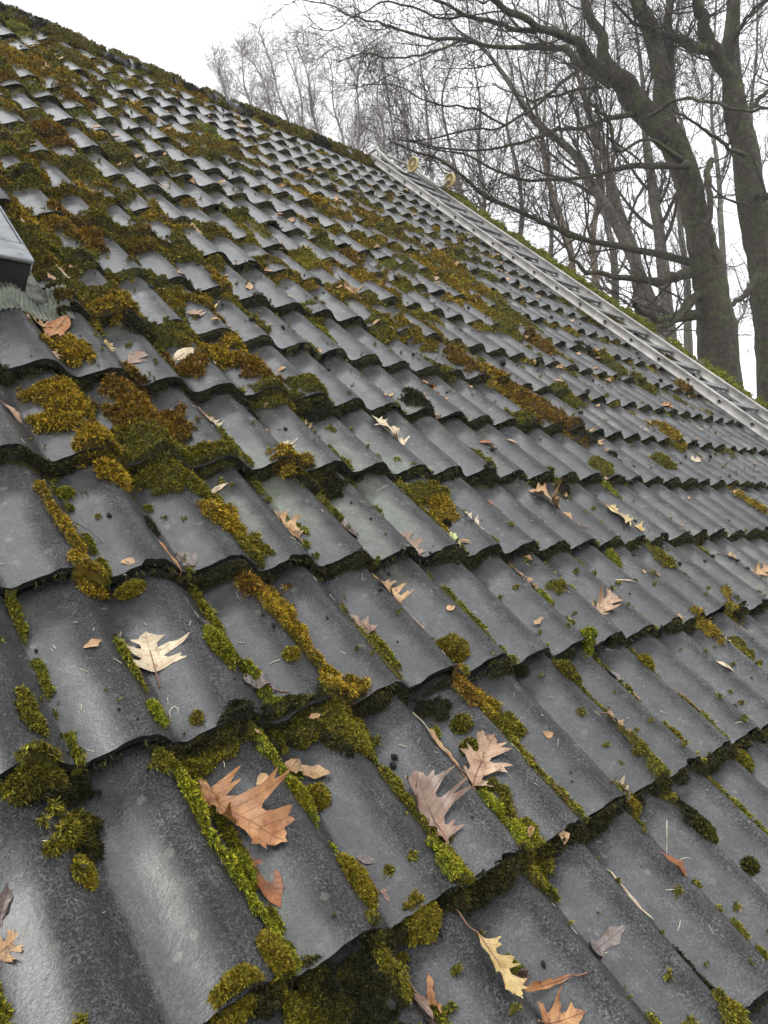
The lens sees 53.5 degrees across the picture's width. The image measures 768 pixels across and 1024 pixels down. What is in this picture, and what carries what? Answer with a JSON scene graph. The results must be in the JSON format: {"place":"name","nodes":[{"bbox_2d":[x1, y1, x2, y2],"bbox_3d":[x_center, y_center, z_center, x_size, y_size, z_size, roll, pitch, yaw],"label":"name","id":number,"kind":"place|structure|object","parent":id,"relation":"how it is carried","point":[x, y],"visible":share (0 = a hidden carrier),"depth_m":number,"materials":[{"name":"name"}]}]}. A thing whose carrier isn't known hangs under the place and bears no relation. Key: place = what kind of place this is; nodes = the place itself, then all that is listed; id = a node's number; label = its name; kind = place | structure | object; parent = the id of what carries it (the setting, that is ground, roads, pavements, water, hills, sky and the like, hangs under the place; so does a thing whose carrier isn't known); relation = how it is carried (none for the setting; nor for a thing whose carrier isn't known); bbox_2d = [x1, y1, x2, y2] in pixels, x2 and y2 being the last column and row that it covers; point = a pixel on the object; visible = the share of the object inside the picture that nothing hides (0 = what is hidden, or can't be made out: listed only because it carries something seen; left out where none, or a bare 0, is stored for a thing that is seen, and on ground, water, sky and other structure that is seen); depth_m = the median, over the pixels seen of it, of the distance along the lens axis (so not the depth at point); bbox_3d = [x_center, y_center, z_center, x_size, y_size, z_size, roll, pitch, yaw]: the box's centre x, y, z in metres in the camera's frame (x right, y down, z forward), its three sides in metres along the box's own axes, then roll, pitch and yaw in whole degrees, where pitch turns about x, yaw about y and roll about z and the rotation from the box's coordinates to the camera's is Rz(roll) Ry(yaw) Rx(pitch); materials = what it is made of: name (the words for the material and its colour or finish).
{"place":"outdoors","nodes":[
{"label":"outdoors","id":0,"kind":"place"},
{"bbox_2d":[0,0,767,398],"label":"sky","id":1,"kind":"structure","parent":0,"point":[163,33],"materials":[{"name":"white"}]},
{"bbox_2d":[16,43,767,844],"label":"leaf scraps","id":2,"kind":"object","parent":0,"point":[262,777],"visible":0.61,"depth_m":2.69,"materials":[{"name":"plant"}]},
{"bbox_3d":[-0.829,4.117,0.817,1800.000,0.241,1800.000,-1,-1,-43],"label":"ground","id":3,"kind":"structure","parent":0,"visible":0},
{"bbox_2d":[197,24,248,102],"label":"bare tree","id":4,"kind":"object","parent":3,"relation":"on","point":[225,87],"visible":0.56,"depth_m":27.83,"materials":[{"name":"grey plant"}]},
{"bbox_2d":[216,15,284,115],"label":"bare tree","id":5,"kind":"object","parent":3,"relation":"on","point":[242,67],"visible":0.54,"depth_m":24.96,"materials":[{"name":"grey plant"}]},
{"bbox_2d":[228,30,289,115],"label":"bare tree","id":6,"kind":"object","parent":3,"relation":"on","point":[264,83],"visible":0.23,"depth_m":26.92,"materials":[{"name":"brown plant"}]},
{"bbox_2d":[231,11,316,126],"bbox_3d":[-3.038,-5.631,23.924,3.119,20.219,2.222,-1,0,11],"label":"bare tree","id":7,"kind":"object","parent":3,"relation":"on","point":[277,89],"visible":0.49,"depth_m":23.95,"materials":[{"name":"grey plant"}]},
{"bbox_2d":[264,24,330,135],"bbox_3d":[-2.770,-6.337,27.107,2.666,21.667,2.637,-1,-1,-43],"label":"bare tree","id":8,"kind":"object","parent":3,"relation":"on","point":[294,64],"visible":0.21,"depth_m":26.89,"materials":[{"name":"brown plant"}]},
{"bbox_2d":[276,10,360,150],"bbox_3d":[-1.956,-5.260,23.182,2.603,19.428,2.576,-1,-1,-43],"label":"bare tree","id":9,"kind":"object","parent":3,"relation":"on","point":[312,103],"visible":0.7,"depth_m":22.91,"materials":[{"name":"grey plant"}]},
{"bbox_2d":[311,31,366,147],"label":"bare tree","id":10,"kind":"object","parent":3,"relation":"on","point":[336,108],"visible":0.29,"depth_m":27.84,"materials":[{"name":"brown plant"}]},
{"bbox_2d":[327,28,394,156],"bbox_3d":[-0.588,-4.853,22.027,1.929,18.546,2.182,-1,0,18],"label":"bare tree","id":11,"kind":"object","parent":3,"relation":"on","point":[359,131],"visible":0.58,"depth_m":22.02,"materials":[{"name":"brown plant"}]},
{"bbox_2d":[354,33,411,163],"bbox_3d":[-0.036,-6.100,26.038,2.220,21.079,2.226,-1,-1,-43],"label":"bare tree","id":12,"kind":"object","parent":3,"relation":"on","point":[379,135],"visible":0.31,"depth_m":25.91,"materials":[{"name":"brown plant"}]},
{"bbox_2d":[0,14,767,1023],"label":"house","id":13,"kind":"structure","parent":3,"relation":"on","point":[170,932],"depth_m":1.44,"materials":[{"name":"tile"}]},
{"bbox_2d":[0,882,12,927],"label":"fallen leaf","id":14,"kind":"object","parent":13,"relation":"on","point":[6,896],"visible":1,"depth_m":0.81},
{"bbox_2d":[0,401,21,423],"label":"fallen leaf","id":15,"kind":"object","parent":13,"relation":"on","point":[15,413],"visible":1,"depth_m":1.51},
{"bbox_2d":[0,929,23,961],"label":"fallen leaf","id":16,"kind":"object","parent":13,"relation":"on","point":[7,946],"visible":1,"depth_m":0.78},
{"bbox_2d":[0,206,75,320],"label":"roof window","id":17,"kind":"structure","parent":13,"relation":"attached to","point":[21,288],"depth_m":1.90,"materials":[{"name":"black paint"}]},
{"bbox_2d":[34,316,52,326],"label":"fallen leaf","id":18,"kind":"object","parent":13,"relation":"on","point":[41,323],"visible":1,"depth_m":1.88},
{"bbox_2d":[43,312,73,336],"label":"fallen leaf","id":19,"kind":"object","parent":13,"relation":"on","point":[59,329],"visible":0.99,"depth_m":1.89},
{"bbox_2d":[54,485,76,499],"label":"moss cushion","id":20,"kind":"object","parent":13,"relation":"on","point":[68,492],"visible":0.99,"depth_m":1.41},
{"bbox_2d":[70,852,99,891],"bbox_3d":[-0.340,0.407,0.856,0.042,0.035,0.053,-1,39,-43],"label":"moss cushion","id":21,"kind":"object","parent":13,"relation":"on","point":[91,884],"visible":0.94,"depth_m":0.85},
{"bbox_2d":[112,578,146,599],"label":"moss cushion","id":22,"kind":"object","parent":13,"relation":"on","point":[132,587],"visible":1,"depth_m":1.27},
{"bbox_2d":[121,349,147,364],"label":"fallen leaf","id":23,"kind":"object","parent":13,"relation":"on","point":[135,357],"visible":0.81,"depth_m":1.93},
{"bbox_2d":[120,631,188,687],"bbox_3d":[-0.349,0.212,1.168,0.107,0.041,0.113,-1,39,-43],"label":"fallen leaf","id":24,"kind":"object","parent":13,"relation":"on","point":[150,653],"visible":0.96,"depth_m":1.18,"materials":[{"name":"plant"}]},
{"bbox_2d":[144,698,167,728],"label":"moss cushion","id":25,"kind":"object","parent":13,"relation":"on","point":[155,708],"visible":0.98,"depth_m":1.06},
{"bbox_2d":[159,541,181,578],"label":"fallen leaf","id":26,"kind":"object","parent":13,"relation":"on","point":[173,559],"visible":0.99,"depth_m":1.36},
{"bbox_2d":[174,347,193,360],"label":"fallen leaf","id":27,"kind":"object","parent":13,"relation":"on","point":[179,354],"visible":0.88,"depth_m":2.07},
{"bbox_2d":[174,549,198,565],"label":"fallen leaf","id":28,"kind":"object","parent":13,"relation":"on","point":[192,559],"visible":1,"depth_m":1.39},
{"bbox_2d":[187,309,204,315],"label":"fallen leaf","id":29,"kind":"object","parent":13,"relation":"on","point":[194,311],"visible":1,"depth_m":2.33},
{"bbox_2d":[205,413,222,425],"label":"fallen leaf","id":30,"kind":"object","parent":13,"relation":"on","point":[213,421],"visible":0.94,"depth_m":1.88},
{"bbox_2d":[212,483,226,492],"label":"fallen leaf","id":31,"kind":"object","parent":13,"relation":"on","point":[217,488],"visible":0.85,"depth_m":1.64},
{"bbox_2d":[203,624,236,670],"bbox_3d":[-0.267,0.218,1.226,0.056,0.055,0.108,-1,39,-43],"label":"moss cushion","id":32,"kind":"object","parent":13,"relation":"on","point":[219,643],"visible":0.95,"depth_m":1.21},
{"bbox_2d":[0,0,468,200],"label":"ridge moss","id":33,"kind":"object","parent":13,"relation":"on","point":[77,38],"visible":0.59,"depth_m":5.86,"materials":[{"name":"plant"}]},
{"bbox_2d":[206,962,265,1023],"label":"moss cushion","id":34,"kind":"object","parent":13,"relation":"on","point":[235,980],"visible":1,"depth_m":0.80,"materials":[{"name":"plant"}]},
{"bbox_2d":[229,846,259,894],"bbox_3d":[-0.176,0.451,0.961,0.036,0.032,0.074,-1,39,-43],"label":"moss cushion","id":35,"kind":"object","parent":13,"relation":"on","point":[246,862],"visible":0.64,"depth_m":0.96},
{"bbox_2d":[246,847,283,907],"bbox_3d":[-0.151,0.459,0.961,0.030,0.018,0.090,-1,39,-43],"label":"fallen leaf","id":36,"kind":"object","parent":13,"relation":"on","point":[272,891],"visible":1,"depth_m":0.95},
{"bbox_2d":[243,671,288,691],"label":"fallen leaf","id":37,"kind":"object","parent":13,"relation":"on","point":[255,684],"visible":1,"depth_m":1.21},
{"bbox_2d":[255,926,298,1001],"bbox_3d":[-0.128,0.516,0.865,0.055,0.078,0.081,-1,39,-43],"label":"moss cushion","id":38,"kind":"object","parent":13,"relation":"on","point":[275,952],"visible":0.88,"depth_m":0.85,"materials":[{"name":"plant"}]},
{"bbox_2d":[272,509,303,542],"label":"fallen leaf","id":39,"kind":"object","parent":13,"relation":"on","point":[291,526],"visible":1,"depth_m":1.64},
{"bbox_2d":[281,645,301,661],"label":"moss cushion","id":40,"kind":"object","parent":13,"relation":"on","point":[291,653],"visible":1,"depth_m":1.26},
{"bbox_2d":[287,774,317,814],"bbox_3d":[-0.120,0.403,1.075,0.044,0.044,0.084,-1,39,-43],"label":"moss cushion","id":41,"kind":"object","parent":13,"relation":"on","point":[298,790],"visible":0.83,"depth_m":1.06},
{"bbox_2d":[285,758,329,778],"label":"fallen leaf","id":42,"kind":"object","parent":13,"relation":"on","point":[313,772],"visible":0.98,"depth_m":1.13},
{"bbox_2d":[305,781,331,811],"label":"moss cushion","id":43,"kind":"object","parent":13,"relation":"on","point":[320,794],"visible":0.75,"depth_m":1.10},
{"bbox_2d":[341,518,358,536],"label":"fallen leaf","id":44,"kind":"object","parent":13,"relation":"on","point":[345,523],"visible":0.98,"depth_m":1.72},
{"bbox_2d":[337,269,364,298],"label":"fallen leaf","id":45,"kind":"object","parent":13,"relation":"on","point":[348,286],"visible":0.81,"depth_m":3.27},
{"bbox_2d":[334,851,380,911],"bbox_3d":[-0.037,0.486,1.000,0.060,0.052,0.096,-1,39,-43],"label":"moss cushion","id":46,"kind":"object","parent":13,"relation":"on","point":[357,876],"visible":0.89,"depth_m":0.99,"materials":[{"name":"plant"}]},
{"bbox_2d":[355,855,375,863],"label":"fallen leaf","id":47,"kind":"object","parent":13,"relation":"on","point":[369,860],"visible":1,"depth_m":1.04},
{"bbox_2d":[350,614,383,641],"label":"fallen leaf","id":48,"kind":"object","parent":13,"relation":"on","point":[367,626],"visible":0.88,"depth_m":1.47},
{"bbox_2d":[5,33,760,1010],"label":"moss crumbs","id":49,"kind":"object","parent":13,"relation":"on","point":[391,1003],"visible":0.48,"depth_m":2.60,"materials":[{"name":"plant"}]},
{"bbox_2d":[0,14,767,1023],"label":"moss shoots","id":50,"kind":"object","parent":13,"relation":"on","point":[56,784],"visible":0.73,"depth_m":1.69,"materials":[{"name":"plant"}]},
{"bbox_2d":[380,889,389,901],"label":"fallen leaf","id":51,"kind":"object","parent":13,"relation":"on","point":[383,891],"visible":1,"depth_m":1.01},
{"bbox_2d":[371,414,409,444],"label":"fallen leaf","id":52,"kind":"object","parent":13,"relation":"on","point":[394,430],"visible":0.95,"depth_m":2.25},
{"bbox_2d":[372,573,413,608],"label":"fallen leaf","id":53,"kind":"object","parent":13,"relation":"on","point":[395,591],"visible":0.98,"depth_m":1.61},
{"bbox_2d":[400,531,426,554],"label":"fallen leaf","id":54,"kind":"object","parent":13,"relation":"on","point":[407,536],"visible":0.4,"depth_m":1.81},
{"bbox_2d":[407,973,433,1019],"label":"fallen leaf","id":55,"kind":"object","parent":13,"relation":"on","point":[421,1000],"visible":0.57,"depth_m":0.92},
{"bbox_2d":[401,888,443,948],"bbox_3d":[0.047,0.535,1.006,0.070,0.072,0.057,-1,0,-21],"label":"moss cushion","id":56,"kind":"object","parent":13,"relation":"on","point":[423,923],"visible":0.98,"depth_m":0.99,"materials":[{"name":"plant"}]},
{"bbox_2d":[427,973,441,1013],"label":"fallen leaf","id":57,"kind":"object","parent":13,"relation":"on","point":[431,993],"visible":0.99,"depth_m":0.95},
{"bbox_2d":[405,765,472,845],"bbox_3d":[0.098,0.440,1.134,0.102,0.078,0.174,-1,39,-43],"label":"fallen leaf","id":58,"kind":"object","parent":13,"relation":"on","point":[433,808],"visible":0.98,"depth_m":1.17,"materials":[{"name":"plant"}]},
{"bbox_2d":[441,518,451,527],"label":"moss cushion","id":59,"kind":"object","parent":13,"relation":"on","point":[446,522],"visible":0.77,"depth_m":1.95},
{"bbox_2d":[428,728,468,780],"bbox_3d":[0.104,0.402,1.264,0.028,0.019,0.104,-1,39,-43],"label":"fallen leaf","id":60,"kind":"object","parent":13,"relation":"on","point":[437,740],"visible":0.99,"depth_m":1.27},
{"bbox_2d":[435,632,470,661],"bbox_3d":[0.139,0.273,1.525,0.087,0.049,0.074,-1,39,-43],"label":"moss cushion","id":61,"kind":"object","parent":13,"relation":"on","point":[454,646],"visible":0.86,"depth_m":1.51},
{"bbox_2d":[448,712,473,733],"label":"moss cushion","id":62,"kind":"object","parent":13,"relation":"on","point":[462,723],"visible":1,"depth_m":1.35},
{"bbox_2d":[452,852,473,886],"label":"moss cushion","id":63,"kind":"object","parent":13,"relation":"on","point":[465,870],"visible":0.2,"depth_m":1.06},
{"bbox_2d":[458,736,479,755],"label":"moss cushion","id":64,"kind":"object","parent":13,"relation":"on","point":[472,742],"visible":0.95,"depth_m":1.31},
{"bbox_2d":[465,511,483,529],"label":"fallen leaf","id":65,"kind":"object","parent":13,"relation":"on","point":[470,515],"visible":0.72,"depth_m":2.01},
{"bbox_2d":[460,730,512,790],"bbox_3d":[0.164,0.416,1.281,0.124,0.044,0.093,-1,39,-43],"label":"fallen leaf","id":66,"kind":"object","parent":13,"relation":"on","point":[481,766],"visible":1,"depth_m":1.29,"materials":[{"name":"plant"}]},
{"bbox_2d":[456,909,526,998],"bbox_3d":[0.136,0.567,0.989,0.055,0.035,0.135,-1,39,-43],"label":"fallen leaf","id":67,"kind":"object","parent":13,"relation":"on","point":[503,964],"visible":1,"depth_m":0.98,"materials":[{"name":"plant"}]},
{"bbox_2d":[515,968,530,985],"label":"fallen leaf","id":68,"kind":"object","parent":13,"relation":"on","point":[524,973],"visible":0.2,"depth_m":1.02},
{"bbox_2d":[510,565,537,589],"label":"fallen leaf","id":69,"kind":"object","parent":13,"relation":"on","point":[529,579],"visible":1,"depth_m":1.89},
{"bbox_2d":[524,972,587,990],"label":"fallen leaf","id":70,"kind":"object","parent":13,"relation":"on","point":[541,985],"visible":0.95,"depth_m":1.01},
{"bbox_2d":[529,478,587,527],"bbox_3d":[0.543,-0.034,2.340,0.138,0.091,0.188,-1,39,-43],"label":"fallen leaf","id":71,"kind":"object","parent":13,"relation":"on","point":[542,490],"visible":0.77,"depth_m":2.37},
{"bbox_2d":[538,986,585,1023],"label":"fallen leaf","id":72,"kind":"object","parent":13,"relation":"on","point":[571,1015],"visible":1,"depth_m":0.99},
{"bbox_2d":[367,147,767,441],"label":"ladder","id":73,"kind":"object","parent":13,"relation":"on","point":[704,389],"visible":0.98,"depth_m":5.88,"materials":[{"name":"metal"}]},
{"bbox_2d":[553,658,582,687],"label":"moss cushion","id":74,"kind":"object","parent":13,"relation":"on","point":[567,668],"visible":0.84,"depth_m":1.61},
{"bbox_2d":[579,626,598,656],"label":"moss cushion","id":75,"kind":"object","parent":13,"relation":"on","point":[590,634],"visible":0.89,"depth_m":1.74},
{"bbox_2d":[584,423,609,450],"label":"fallen leaf","id":76,"kind":"object","parent":13,"relation":"on","point":[601,440],"visible":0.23,"depth_m":3.17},
{"bbox_2d":[589,925,624,958],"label":"fallen leaf","id":77,"kind":"object","parent":13,"relation":"on","point":[610,937],"visible":1,"depth_m":1.12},
{"bbox_2d":[592,583,624,614],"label":"fallen leaf","id":78,"kind":"object","parent":13,"relation":"on","point":[603,605],"visible":0.83,"depth_m":1.97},
{"bbox_2d":[596,709,631,731],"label":"fallen leaf","id":79,"kind":"object","parent":13,"relation":"on","point":[610,712],"visible":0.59,"depth_m":1.54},
{"bbox_2d":[606,668,623,681],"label":"fallen leaf","id":80,"kind":"object","parent":13,"relation":"on","point":[616,676],"visible":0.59,"depth_m":1.74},
{"bbox_2d":[610,773,630,804],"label":"fallen leaf","id":81,"kind":"object","parent":13,"relation":"on","point":[625,787],"visible":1,"depth_m":1.37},
{"bbox_2d":[598,502,644,533],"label":"fallen leaf","id":82,"kind":"object","parent":13,"relation":"on","point":[613,508],"visible":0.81,"depth_m":2.53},
{"bbox_2d":[604,867,654,919],"bbox_3d":[0.372,0.583,1.208,0.022,0.026,0.147,-1,39,-43],"label":"fallen leaf","id":83,"kind":"object","parent":13,"relation":"on","point":[612,874],"visible":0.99,"depth_m":1.20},
{"bbox_2d":[624,793,641,818],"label":"moss cushion","id":84,"kind":"object","parent":13,"relation":"on","point":[636,810],"visible":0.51,"depth_m":1.39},
{"bbox_2d":[637,652,655,670],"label":"moss cushion","id":85,"kind":"object","parent":13,"relation":"on","point":[647,660],"visible":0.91,"depth_m":1.80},
{"bbox_2d":[660,852,687,876],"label":"fallen leaf","id":86,"kind":"object","parent":13,"relation":"on","point":[679,864],"visible":1,"depth_m":1.27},
{"bbox_2d":[667,724,684,741],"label":"moss cushion","id":87,"kind":"object","parent":13,"relation":"on","point":[677,733],"visible":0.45,"depth_m":1.61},
{"bbox_2d":[689,812,720,843],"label":"moss cushion","id":88,"kind":"object","parent":13,"relation":"on","point":[705,823],"visible":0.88,"depth_m":1.38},
{"bbox_2d":[735,748,755,773],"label":"moss cushion","id":89,"kind":"object","parent":13,"relation":"on","point":[743,758],"visible":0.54,"depth_m":1.69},
{"bbox_2d":[739,854,760,874],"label":"moss cushion","id":90,"kind":"object","parent":13,"relation":"on","point":[750,864],"visible":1,"depth_m":1.40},
{"bbox_2d":[750,562,767,575],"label":"fallen leaf","id":91,"kind":"object","parent":13,"relation":"on","point":[760,570],"visible":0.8,"depth_m":2.72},
{"bbox_2d":[352,15,432,173],"bbox_3d":[0.480,-7.131,27.954,3.277,23.151,3.083,-1,0,6],"label":"bare tree","id":92,"kind":"object","parent":3,"relation":"on","point":[393,126],"visible":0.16,"depth_m":27.88,"materials":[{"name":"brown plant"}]},
{"bbox_2d":[343,3,444,173],"bbox_3d":[0.726,-5.003,21.888,3.094,18.799,3.125,-1,-1,-43],"label":"bare tree","id":93,"kind":"object","parent":3,"relation":"on","point":[402,95],"visible":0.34,"depth_m":21.90,"materials":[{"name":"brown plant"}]},
{"bbox_2d":[385,4,468,194],"bbox_3d":[2.002,-6.186,25.212,3.990,21.168,2.836,-1,-1,-43],"label":"bare tree","id":94,"kind":"object","parent":3,"relation":"on","point":[424,95],"visible":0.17,"depth_m":24.93,"materials":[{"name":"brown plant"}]},
{"bbox_2d":[399,0,495,194],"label":"bare tree","id":95,"kind":"object","parent":3,"relation":"on","point":[446,129],"visible":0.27,"depth_m":20.91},
{"bbox_2d":[433,1,541,218],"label":"bare tree","id":96,"kind":"object","parent":3,"relation":"on","point":[479,156],"visible":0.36,"depth_m":18.97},
{"bbox_2d":[232,0,767,386],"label":"beech tree","id":97,"kind":"object","parent":3,"relation":"on","point":[716,330],"visible":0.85,"depth_m":10.47,"materials":[{"name":"brown plant"}]},
{"bbox_2d":[453,0,587,235],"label":"bare tree","id":98,"kind":"object","parent":3,"relation":"on","point":[515,170],"visible":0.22,"depth_m":19.93,"materials":[{"name":"plant"}]},
{"bbox_2d":[401,0,669,337],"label":"bare tree","id":99,"kind":"object","parent":3,"relation":"on","point":[509,83],"visible":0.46,"depth_m":14.45,"materials":[{"name":"brown plant"}]},
{"bbox_2d":[484,0,603,262],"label":"bare tree","id":100,"kind":"object","parent":3,"relation":"on","point":[551,214],"visible":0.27,"depth_m":18.99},
{"bbox_2d":[488,0,637,274],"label":"bare tree","id":101,"kind":"object","parent":3,"relation":"on","point":[565,239],"visible":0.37,"depth_m":16.93,"materials":[{"name":"grey plant"}]},
{"bbox_2d":[527,0,641,290],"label":"bare tree","id":102,"kind":"object","parent":3,"relation":"on","point":[594,221],"visible":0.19,"depth_m":17.93,"materials":[{"name":"grey plant"}]},
{"bbox_2d":[509,0,699,320],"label":"bare tree","id":103,"kind":"object","parent":3,"relation":"on","point":[604,163],"visible":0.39,"depth_m":14.92,"materials":[{"name":"brown plant"}]},
{"bbox_2d":[559,0,677,302],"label":"bare tree","id":104,"kind":"object","parent":3,"relation":"on","point":[613,258],"visible":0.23,"depth_m":19.91,"materials":[{"name":"plant"}]},
{"bbox_2d":[573,0,723,339],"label":"bare tree","id":105,"kind":"object","parent":3,"relation":"on","point":[656,216],"visible":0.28,"depth_m":15.91,"materials":[{"name":"brown plant"}]},
{"bbox_2d":[563,0,767,402],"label":"beech tree","id":106,"kind":"object","parent":3,"relation":"on","point":[740,134],"visible":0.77,"depth_m":12.17,"materials":[{"name":"brown plant"}]},
{"bbox_2d":[639,0,736,354],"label":"bare tree","id":107,"kind":"object","parent":3,"relation":"on","point":[688,342],"visible":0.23,"depth_m":22.94,"materials":[{"name":"plant"}]},
{"bbox_2d":[673,0,767,321],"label":"bare tree","id":108,"kind":"object","parent":3,"relation":"on","point":[720,218],"visible":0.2,"depth_m":20.94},
{"bbox_2d":[700,0,767,330],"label":"bare tree","id":109,"kind":"object","parent":3,"relation":"on","point":[746,268],"visible":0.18,"depth_m":21.92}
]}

